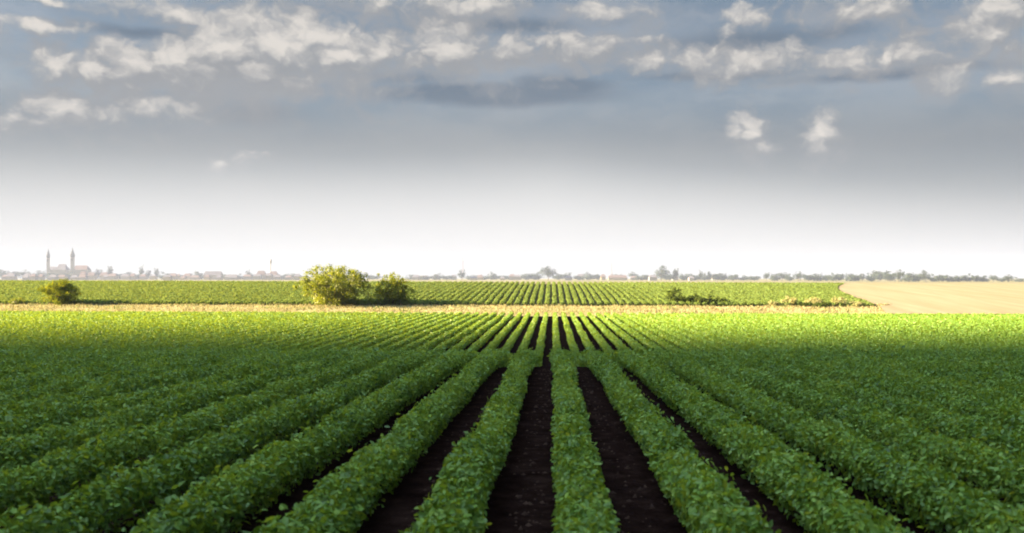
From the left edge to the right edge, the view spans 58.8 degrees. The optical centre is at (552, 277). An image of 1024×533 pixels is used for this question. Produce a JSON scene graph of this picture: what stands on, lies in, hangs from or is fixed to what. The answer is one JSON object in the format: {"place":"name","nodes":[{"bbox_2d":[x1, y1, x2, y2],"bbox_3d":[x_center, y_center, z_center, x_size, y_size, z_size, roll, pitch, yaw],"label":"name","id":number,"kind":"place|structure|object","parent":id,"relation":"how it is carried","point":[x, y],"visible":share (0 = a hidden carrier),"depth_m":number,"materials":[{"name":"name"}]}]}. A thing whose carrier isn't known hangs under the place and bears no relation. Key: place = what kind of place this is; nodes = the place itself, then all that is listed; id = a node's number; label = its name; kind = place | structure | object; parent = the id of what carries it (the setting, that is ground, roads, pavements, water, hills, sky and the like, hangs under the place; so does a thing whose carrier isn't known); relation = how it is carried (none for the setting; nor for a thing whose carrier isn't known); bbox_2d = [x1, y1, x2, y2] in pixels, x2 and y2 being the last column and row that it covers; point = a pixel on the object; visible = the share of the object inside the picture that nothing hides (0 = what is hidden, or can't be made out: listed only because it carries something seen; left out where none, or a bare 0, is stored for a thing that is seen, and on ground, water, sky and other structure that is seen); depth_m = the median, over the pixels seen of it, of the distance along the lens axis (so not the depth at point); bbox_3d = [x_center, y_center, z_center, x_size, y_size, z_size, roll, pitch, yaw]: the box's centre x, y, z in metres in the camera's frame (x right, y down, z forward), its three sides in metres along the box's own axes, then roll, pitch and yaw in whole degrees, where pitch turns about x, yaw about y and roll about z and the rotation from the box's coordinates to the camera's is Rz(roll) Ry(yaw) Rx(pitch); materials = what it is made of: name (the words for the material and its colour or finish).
{"place":"outdoors","nodes":[
{"label":"outdoors","id":0,"kind":"place"},
{"bbox_2d":[0,302,971,315],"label":"dry grass","id":1,"kind":"structure","parent":0,"point":[117,308],"depth_m":80.28,"materials":[{"name":"beige plant"}]},
{"bbox_2d":[0,279,1023,532],"bbox_3d":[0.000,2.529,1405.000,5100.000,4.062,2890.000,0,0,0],"label":"ground","id":2,"kind":"structure","parent":0,"point":[394,513],"depth_m":8.03,"materials":[{"name":"soil"}]},
{"bbox_2d":[8,297,29,304],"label":"tiny bush","id":3,"kind":"object","parent":2,"relation":"on","point":[15,301],"visible":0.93,"depth_m":83.83,"materials":[{"name":"green plant"}]},
{"bbox_2d":[36,278,82,304],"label":"bush","id":4,"kind":"object","parent":2,"relation":"on","point":[65,292],"visible":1,"depth_m":83.63,"materials":[{"name":"green plant"}]},
{"bbox_2d":[46,247,90,279],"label":"church","id":5,"kind":"structure","parent":2,"relation":"on","point":[65,269],"depth_m":1712.00,"materials":[{"name":"stone"}]},
{"bbox_2d":[203,271,222,279],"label":"house","id":6,"kind":"structure","parent":2,"relation":"on","point":[213,274],"depth_m":1607.10,"materials":[{"name":"white paint"}]},
{"bbox_2d":[0,312,436,365],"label":"soybean row","id":7,"kind":"object","parent":2,"relation":"on","point":[329,345],"visible":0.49,"depth_m":39.28,"materials":[{"name":"green plant"}]},
{"bbox_2d":[0,312,445,374],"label":"soybean row","id":8,"kind":"object","parent":2,"relation":"on","point":[357,341],"visible":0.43,"depth_m":18.81,"materials":[{"name":"green plant"}]},
{"bbox_2d":[0,312,453,379],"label":"soybean row","id":9,"kind":"object","parent":2,"relation":"on","point":[26,369],"visible":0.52,"depth_m":16.67,"materials":[{"name":"green plant"}]},
{"bbox_2d":[0,312,462,386],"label":"soybean row","id":10,"kind":"object","parent":2,"relation":"on","point":[380,345],"visible":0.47,"depth_m":16.21,"materials":[{"name":"green plant"}]},
{"bbox_2d":[0,312,471,399],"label":"soybean row","id":11,"kind":"object","parent":2,"relation":"on","point":[25,383],"visible":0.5,"depth_m":14.63,"materials":[{"name":"green plant"}]},
{"bbox_2d":[0,312,478,409],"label":"soybean row","id":12,"kind":"object","parent":2,"relation":"on","point":[156,370],"visible":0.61,"depth_m":13.32,"materials":[{"name":"green plant"}]},
{"bbox_2d":[0,311,487,430],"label":"soybean row","id":13,"kind":"object","parent":2,"relation":"on","point":[113,387],"visible":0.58,"depth_m":12.01,"materials":[{"name":"green plant"}]},
{"bbox_2d":[0,312,496,444],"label":"soybean row","id":14,"kind":"object","parent":2,"relation":"on","point":[77,411],"visible":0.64,"depth_m":10.22,"materials":[{"name":"green plant"}]},
{"bbox_2d":[0,312,504,479],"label":"soybean row","id":15,"kind":"object","parent":2,"relation":"on","point":[146,414],"visible":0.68,"depth_m":9.13,"materials":[{"name":"green plant"}]},
{"bbox_2d":[0,311,513,519],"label":"soybean row","id":16,"kind":"object","parent":2,"relation":"on","point":[62,467],"visible":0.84,"depth_m":7.25,"materials":[{"name":"green plant"}]},
{"bbox_2d":[0,312,521,532],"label":"soybean row","id":17,"kind":"object","parent":2,"relation":"on","point":[207,453],"visible":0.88,"depth_m":6.30,"materials":[{"name":"green plant"}]},
{"bbox_2d":[122,312,530,532],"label":"soybean row","id":18,"kind":"object","parent":2,"relation":"on","point":[240,481],"visible":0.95,"depth_m":6.42,"materials":[{"name":"green plant"}]},
{"bbox_2d":[293,263,373,304],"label":"bush","id":19,"kind":"object","parent":2,"relation":"on","point":[324,287],"visible":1,"depth_m":83.34,"materials":[{"name":"green plant"}]},
{"bbox_2d":[241,312,539,532],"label":"soybean row","id":20,"kind":"object","parent":2,"relation":"on","point":[353,488],"visible":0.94,"depth_m":6.32,"materials":[{"name":"green plant"}]},
{"bbox_2d":[372,272,415,304],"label":"medium bush","id":21,"kind":"object","parent":2,"relation":"on","point":[394,293],"visible":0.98,"depth_m":84.37,"materials":[{"name":"green plant"}]},
{"bbox_2d":[386,281,440,304],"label":"hill crop row","id":22,"kind":"object","parent":2,"relation":"on","point":[417,289],"visible":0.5,"depth_m":104.45,"materials":[{"name":"green plant"}]},
{"bbox_2d":[394,281,446,304],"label":"hill crop row","id":23,"kind":"object","parent":2,"relation":"on","point":[417,292],"visible":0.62,"depth_m":99.89,"materials":[{"name":"green plant"}]},
{"bbox_2d":[401,281,451,304],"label":"hill crop row","id":24,"kind":"object","parent":2,"relation":"on","point":[404,302],"visible":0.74,"depth_m":96.50,"materials":[{"name":"green plant"}]},
{"bbox_2d":[409,281,456,304],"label":"hill crop row","id":25,"kind":"object","parent":2,"relation":"on","point":[416,300],"visible":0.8,"depth_m":95.01,"materials":[{"name":"green plant"}]},
{"bbox_2d":[0,280,873,306],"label":"hill crop","id":26,"kind":"object","parent":2,"relation":"on","point":[177,292],"visible":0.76,"depth_m":97.30,"materials":[{"name":"green plant"}]},
{"bbox_2d":[416,281,461,304],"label":"hill crop row","id":27,"kind":"object","parent":2,"relation":"on","point":[424,299],"visible":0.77,"depth_m":94.88,"materials":[{"name":"green plant"}]},
{"bbox_2d":[424,281,466,304],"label":"hill crop row","id":28,"kind":"object","parent":2,"relation":"on","point":[432,299],"visible":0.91,"depth_m":94.99,"materials":[{"name":"green plant"}]},
{"bbox_2d":[431,281,472,304],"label":"hill crop row","id":29,"kind":"object","parent":2,"relation":"on","point":[443,297],"visible":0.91,"depth_m":95.52,"materials":[{"name":"green plant"}]},
{"bbox_2d":[439,281,476,304],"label":"hill crop row","id":30,"kind":"object","parent":2,"relation":"on","point":[447,298],"visible":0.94,"depth_m":94.13,"materials":[{"name":"green plant"}]},
{"bbox_2d":[446,281,482,304],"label":"hill crop row","id":31,"kind":"object","parent":2,"relation":"on","point":[455,298],"visible":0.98,"depth_m":95.86,"materials":[{"name":"green plant"}]},
{"bbox_2d":[454,281,487,304],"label":"hill crop row","id":32,"kind":"object","parent":2,"relation":"on","point":[465,296],"visible":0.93,"depth_m":95.37,"materials":[{"name":"green plant"}]},
{"bbox_2d":[398,312,547,532],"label":"soybean row","id":33,"kind":"object","parent":2,"relation":"on","point":[486,445],"visible":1,"depth_m":5.97,"materials":[{"name":"green plant"}]},
{"bbox_2d":[462,281,492,304],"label":"hill crop row","id":34,"kind":"object","parent":2,"relation":"on","point":[471,297],"visible":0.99,"depth_m":95.58,"materials":[{"name":"green plant"}]},
{"bbox_2d":[469,281,498,304],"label":"hill crop row","id":35,"kind":"object","parent":2,"relation":"on","point":[480,295],"visible":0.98,"depth_m":95.83,"materials":[{"name":"green plant"}]},
{"bbox_2d":[476,281,503,304],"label":"hill crop row","id":36,"kind":"object","parent":2,"relation":"on","point":[487,295],"visible":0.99,"depth_m":96.15,"materials":[{"name":"green plant"}]},
{"bbox_2d":[484,281,508,304],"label":"hill crop row","id":37,"kind":"object","parent":2,"relation":"on","point":[494,294],"visible":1,"depth_m":95.87,"materials":[{"name":"green plant"}]},
{"bbox_2d":[492,281,513,304],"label":"hill crop row","id":38,"kind":"object","parent":2,"relation":"on","point":[502,293],"visible":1,"depth_m":95.46,"materials":[{"name":"green plant"}]},
{"bbox_2d":[500,281,518,304],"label":"hill crop row","id":39,"kind":"object","parent":2,"relation":"on","point":[503,300],"visible":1,"depth_m":95.17,"materials":[{"name":"green plant"}]},
{"bbox_2d":[0,309,1023,360],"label":"soybean foliage","id":40,"kind":"object","parent":2,"relation":"on","point":[35,332],"visible":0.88,"depth_m":50.40,"materials":[{"name":"green plant"}]},
{"bbox_2d":[507,281,524,305],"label":"hill crop row","id":41,"kind":"object","parent":2,"relation":"on","point":[515,293],"visible":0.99,"depth_m":94.85,"materials":[{"name":"green plant"}]},
{"bbox_2d":[514,281,529,304],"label":"hill crop row","id":42,"kind":"object","parent":2,"relation":"on","point":[521,294],"visible":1,"depth_m":95.73,"materials":[{"name":"green plant"}]},
{"bbox_2d":[522,281,534,304],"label":"hill crop row","id":43,"kind":"object","parent":2,"relation":"on","point":[527,294],"visible":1,"depth_m":95.38,"materials":[{"name":"green plant"}]},
{"bbox_2d":[529,281,539,304],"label":"hill crop row","id":44,"kind":"object","parent":2,"relation":"on","point":[534,295],"visible":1,"depth_m":94.91,"materials":[{"name":"green plant"}]},
{"bbox_2d":[537,281,544,305],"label":"hill crop row","id":45,"kind":"object","parent":2,"relation":"on","point":[540,295],"visible":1,"depth_m":94.12,"materials":[{"name":"green plant"}]},
{"bbox_2d":[544,282,550,304],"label":"hill crop row","id":46,"kind":"object","parent":2,"relation":"on","point":[547,296],"visible":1,"depth_m":93.73,"materials":[{"name":"green plant"}]},
{"bbox_2d":[538,266,557,279],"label":"deciduous tree","id":47,"kind":"object","parent":2,"relation":"on","point":[548,272],"visible":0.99,"depth_m":1320.19,"materials":[{"name":"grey plant"}]},
{"bbox_2d":[551,281,556,305],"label":"hill crop row","id":48,"kind":"object","parent":2,"relation":"on","point":[554,296],"visible":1,"depth_m":94.47,"materials":[{"name":"green plant"}]},
{"bbox_2d":[557,281,564,304],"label":"hill crop row","id":49,"kind":"object","parent":2,"relation":"on","point":[560,293],"visible":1,"depth_m":95.76,"materials":[{"name":"green plant"}]},
{"bbox_2d":[562,281,571,304],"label":"hill crop row","id":50,"kind":"object","parent":2,"relation":"on","point":[568,297],"visible":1,"depth_m":94.92,"materials":[{"name":"green plant"}]},
{"bbox_2d":[568,281,579,304],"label":"hill crop row","id":51,"kind":"object","parent":2,"relation":"on","point":[574,296],"visible":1,"depth_m":94.39,"materials":[{"name":"green plant"}]},
{"bbox_2d":[573,281,586,305],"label":"hill crop row","id":52,"kind":"object","parent":2,"relation":"on","point":[581,295],"visible":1,"depth_m":94.63,"materials":[{"name":"green plant"}]},
{"bbox_2d":[547,312,621,532],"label":"soybean row","id":53,"kind":"object","parent":2,"relation":"on","point":[586,506],"visible":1,"depth_m":6.14,"materials":[{"name":"green plant"}]},
{"bbox_2d":[578,281,593,304],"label":"hill crop row","id":54,"kind":"object","parent":2,"relation":"on","point":[588,295],"visible":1,"depth_m":95.28,"materials":[{"name":"green plant"}]},
{"bbox_2d":[584,281,601,305],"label":"hill crop row","id":55,"kind":"object","parent":2,"relation":"on","point":[594,295],"visible":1,"depth_m":94.94,"materials":[{"name":"green plant"}]},
{"bbox_2d":[588,282,609,305],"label":"hill crop row","id":56,"kind":"object","parent":2,"relation":"on","point":[600,294],"visible":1,"depth_m":95.73,"materials":[{"name":"green plant"}]},
{"bbox_2d":[594,281,617,304],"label":"hill crop row","id":57,"kind":"object","parent":2,"relation":"on","point":[607,295],"visible":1,"depth_m":95.21,"materials":[{"name":"green plant"}]},
{"bbox_2d":[599,281,623,305],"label":"hill crop row","id":58,"kind":"object","parent":2,"relation":"on","point":[615,296],"visible":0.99,"depth_m":95.91,"materials":[{"name":"green plant"}]},
{"bbox_2d":[608,275,627,279],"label":"house","id":59,"kind":"structure","parent":2,"relation":"on","point":[617,277],"depth_m":1375.50,"materials":[{"name":"white paint"}]},
{"bbox_2d":[604,282,631,304],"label":"hill crop row","id":60,"kind":"object","parent":2,"relation":"on","point":[625,299],"visible":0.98,"depth_m":95.60,"materials":[{"name":"green plant"}]},
{"bbox_2d":[609,282,639,304],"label":"hill crop row","id":61,"kind":"object","parent":2,"relation":"on","point":[629,296],"visible":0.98,"depth_m":96.55,"materials":[{"name":"green plant"}]},
{"bbox_2d":[614,282,647,305],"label":"hill crop row","id":62,"kind":"object","parent":2,"relation":"on","point":[635,295],"visible":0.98,"depth_m":95.98,"materials":[{"name":"green plant"}]},
{"bbox_2d":[620,281,654,305],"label":"hill crop row","id":63,"kind":"object","parent":2,"relation":"on","point":[644,297],"visible":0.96,"depth_m":95.84,"materials":[{"name":"green plant"}]},
{"bbox_2d":[625,282,661,305],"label":"hill crop row","id":64,"kind":"object","parent":2,"relation":"on","point":[652,298],"visible":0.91,"depth_m":94.11,"materials":[{"name":"green plant"}]},
{"bbox_2d":[630,282,668,304],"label":"hill crop row","id":65,"kind":"object","parent":2,"relation":"on","point":[663,301],"visible":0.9,"depth_m":96.05,"materials":[{"name":"green plant"}]},
{"bbox_2d":[635,282,677,305],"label":"hill crop row","id":66,"kind":"object","parent":2,"relation":"on","point":[672,302],"visible":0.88,"depth_m":97.00,"materials":[{"name":"green plant"}]},
{"bbox_2d":[654,265,670,279],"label":"deciduous tree","id":67,"kind":"object","parent":2,"relation":"on","point":[662,274],"visible":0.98,"depth_m":1262.42,"materials":[{"name":"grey plant"}]},
{"bbox_2d":[640,282,685,304],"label":"hill crop row","id":68,"kind":"object","parent":2,"relation":"on","point":[680,302],"visible":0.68,"depth_m":101.20,"materials":[{"name":"green plant"}]},
{"bbox_2d":[646,281,692,305],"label":"hill crop row","id":69,"kind":"object","parent":2,"relation":"on","point":[665,290],"visible":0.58,"depth_m":104.25,"materials":[{"name":"green plant"}]},
{"bbox_2d":[561,311,781,532],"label":"soybean row","id":70,"kind":"object","parent":2,"relation":"on","point":[694,487],"visible":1,"depth_m":6.03,"materials":[{"name":"green plant"}]},
{"bbox_2d":[665,285,685,303],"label":"scrub bush","id":71,"kind":"object","parent":2,"relation":"on","point":[671,295],"visible":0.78,"depth_m":86.25,"materials":[{"name":"green plant"}]},
{"bbox_2d":[661,282,715,304],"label":"hill crop row","id":72,"kind":"object","parent":2,"relation":"on","point":[691,293],"visible":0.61,"depth_m":100.72,"materials":[{"name":"green plant"}]},
{"bbox_2d":[678,293,699,304],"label":"scrub bush","id":73,"kind":"object","parent":2,"relation":"on","point":[690,298],"visible":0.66,"depth_m":85.83,"materials":[{"name":"green plant"}]},
{"bbox_2d":[666,282,722,305],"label":"hill crop row","id":74,"kind":"object","parent":2,"relation":"on","point":[703,295],"visible":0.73,"depth_m":97.91,"materials":[{"name":"green plant"}]},
{"bbox_2d":[672,281,730,305],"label":"hill crop row","id":75,"kind":"object","parent":2,"relation":"on","point":[726,303],"visible":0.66,"depth_m":98.83,"materials":[{"name":"green plant"}]},
{"bbox_2d":[691,294,716,305],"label":"scrub bush","id":76,"kind":"object","parent":2,"relation":"on","point":[700,300],"visible":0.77,"depth_m":84.85,"materials":[{"name":"green plant"}]},
{"bbox_2d":[676,282,737,305],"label":"hill crop row","id":77,"kind":"object","parent":2,"relation":"on","point":[714,294],"visible":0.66,"depth_m":97.99,"materials":[{"name":"green plant"}]},
{"bbox_2d":[682,282,744,305],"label":"hill crop row","id":78,"kind":"object","parent":2,"relation":"on","point":[740,302],"visible":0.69,"depth_m":95.13,"materials":[{"name":"green plant"}]},
{"bbox_2d":[687,282,752,305],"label":"hill crop row","id":79,"kind":"object","parent":2,"relation":"on","point":[734,297],"visible":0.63,"depth_m":95.92,"materials":[{"name":"green plant"}]},
{"bbox_2d":[692,282,760,305],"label":"hill crop row","id":80,"kind":"object","parent":2,"relation":"on","point":[741,297],"visible":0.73,"depth_m":95.19,"materials":[{"name":"green plant"}]},
{"bbox_2d":[697,282,768,305],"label":"hill crop row","id":81,"kind":"object","parent":2,"relation":"on","point":[763,303],"visible":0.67,"depth_m":94.62,"materials":[{"name":"green plant"}]},
{"bbox_2d":[703,282,773,303],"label":"hill crop row","id":82,"kind":"object","parent":2,"relation":"on","point":[757,297],"visible":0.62,"depth_m":97.98,"materials":[{"name":"green plant"}]},
{"bbox_2d":[707,282,782,304],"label":"hill crop row","id":83,"kind":"object","parent":2,"relation":"on","point":[756,295],"visible":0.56,"depth_m":96.83,"materials":[{"name":"green plant"}]},
{"bbox_2d":[570,312,922,532],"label":"soybean row","id":84,"kind":"object","parent":2,"relation":"on","point":[773,465],"visible":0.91,"depth_m":6.39,"materials":[{"name":"green plant"}]},
{"bbox_2d":[713,282,790,305],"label":"hill crop row","id":85,"kind":"object","parent":2,"relation":"on","point":[776,299],"visible":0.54,"depth_m":95.91,"materials":[{"name":"green plant"}]},
{"bbox_2d":[781,295,798,305],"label":"verge shrub","id":86,"kind":"object","parent":2,"relation":"on","point":[793,300],"visible":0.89,"depth_m":84.50,"materials":[{"name":"yellow plant"}]},
{"bbox_2d":[579,312,1023,532],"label":"soybean row","id":87,"kind":"object","parent":2,"relation":"on","point":[877,464],"visible":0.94,"depth_m":6.38,"materials":[{"name":"green plant"}]},
{"bbox_2d":[587,312,1023,510],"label":"soybean row","id":88,"kind":"object","parent":2,"relation":"on","point":[941,448],"visible":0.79,"depth_m":7.75,"materials":[{"name":"green plant"}]},
{"bbox_2d":[596,312,1023,470],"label":"soybean row","id":89,"kind":"object","parent":2,"relation":"on","point":[932,416],"visible":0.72,"depth_m":9.43,"materials":[{"name":"green plant"}]},
{"bbox_2d":[604,312,1023,437],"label":"soybean row","id":90,"kind":"object","parent":2,"relation":"on","point":[989,411],"visible":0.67,"depth_m":11.17,"materials":[{"name":"green plant"}]},
{"bbox_2d":[804,296,824,304],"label":"verge shrub","id":91,"kind":"object","parent":2,"relation":"on","point":[815,300],"visible":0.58,"depth_m":84.71,"materials":[{"name":"yellow plant"}]},
{"bbox_2d":[613,312,1023,429],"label":"soybean row","id":92,"kind":"object","parent":2,"relation":"on","point":[956,387],"visible":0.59,"depth_m":13.04,"materials":[{"name":"green plant"}]},
{"bbox_2d":[621,312,1023,403],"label":"soybean row","id":93,"kind":"object","parent":2,"relation":"on","point":[990,382],"visible":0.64,"depth_m":14.54,"materials":[{"name":"green plant"}]},
{"bbox_2d":[630,312,1023,393],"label":"soybean row","id":94,"kind":"object","parent":2,"relation":"on","point":[1000,375],"visible":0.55,"depth_m":16.15,"materials":[{"name":"green plant"}]},
{"bbox_2d":[638,312,1023,377],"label":"soybean row","id":95,"kind":"object","parent":2,"relation":"on","point":[714,345],"visible":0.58,"depth_m":17.28,"materials":[{"name":"green plant"}]},
{"bbox_2d":[646,312,1023,376],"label":"soybean row","id":96,"kind":"object","parent":2,"relation":"on","point":[737,346],"visible":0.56,"depth_m":19.21,"materials":[{"name":"green plant"}]},
{"bbox_2d":[830,296,848,305],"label":"verge shrub","id":97,"kind":"object","parent":2,"relation":"on","point":[839,300],"visible":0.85,"depth_m":84.66,"materials":[{"name":"yellow plant"}]},
{"bbox_2d":[656,313,1023,364],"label":"soybean row","id":98,"kind":"object","parent":2,"relation":"on","point":[727,338],"visible":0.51,"depth_m":41.21,"materials":[{"name":"green plant"}]},
{"bbox_2d":[664,313,1023,357],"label":"soybean row","id":99,"kind":"object","parent":2,"relation":"on","point":[768,346],"visible":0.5,"depth_m":42.37,"materials":[{"name":"green plant"}]},
{"bbox_2d":[867,270,897,280],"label":"deciduous tree","id":100,"kind":"object","parent":2,"relation":"on","point":[878,274],"visible":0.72,"depth_m":1134.73,"materials":[{"name":"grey plant"}]},
{"bbox_2d":[899,272,917,281],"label":"deciduous tree","id":101,"kind":"object","parent":2,"relation":"on","point":[908,278],"visible":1,"depth_m":897.36,"materials":[{"name":"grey plant"}]},
{"bbox_2d":[0,0,1023,278],"label":"sky","id":102,"kind":"structure","parent":0,"point":[749,138],"materials":[{"name":"white"}]},
{"bbox_2d":[839,283,1023,313],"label":"stubble field","id":103,"kind":"structure","parent":0,"point":[922,298],"depth_m":93.91,"materials":[{"name":"beige plant"}]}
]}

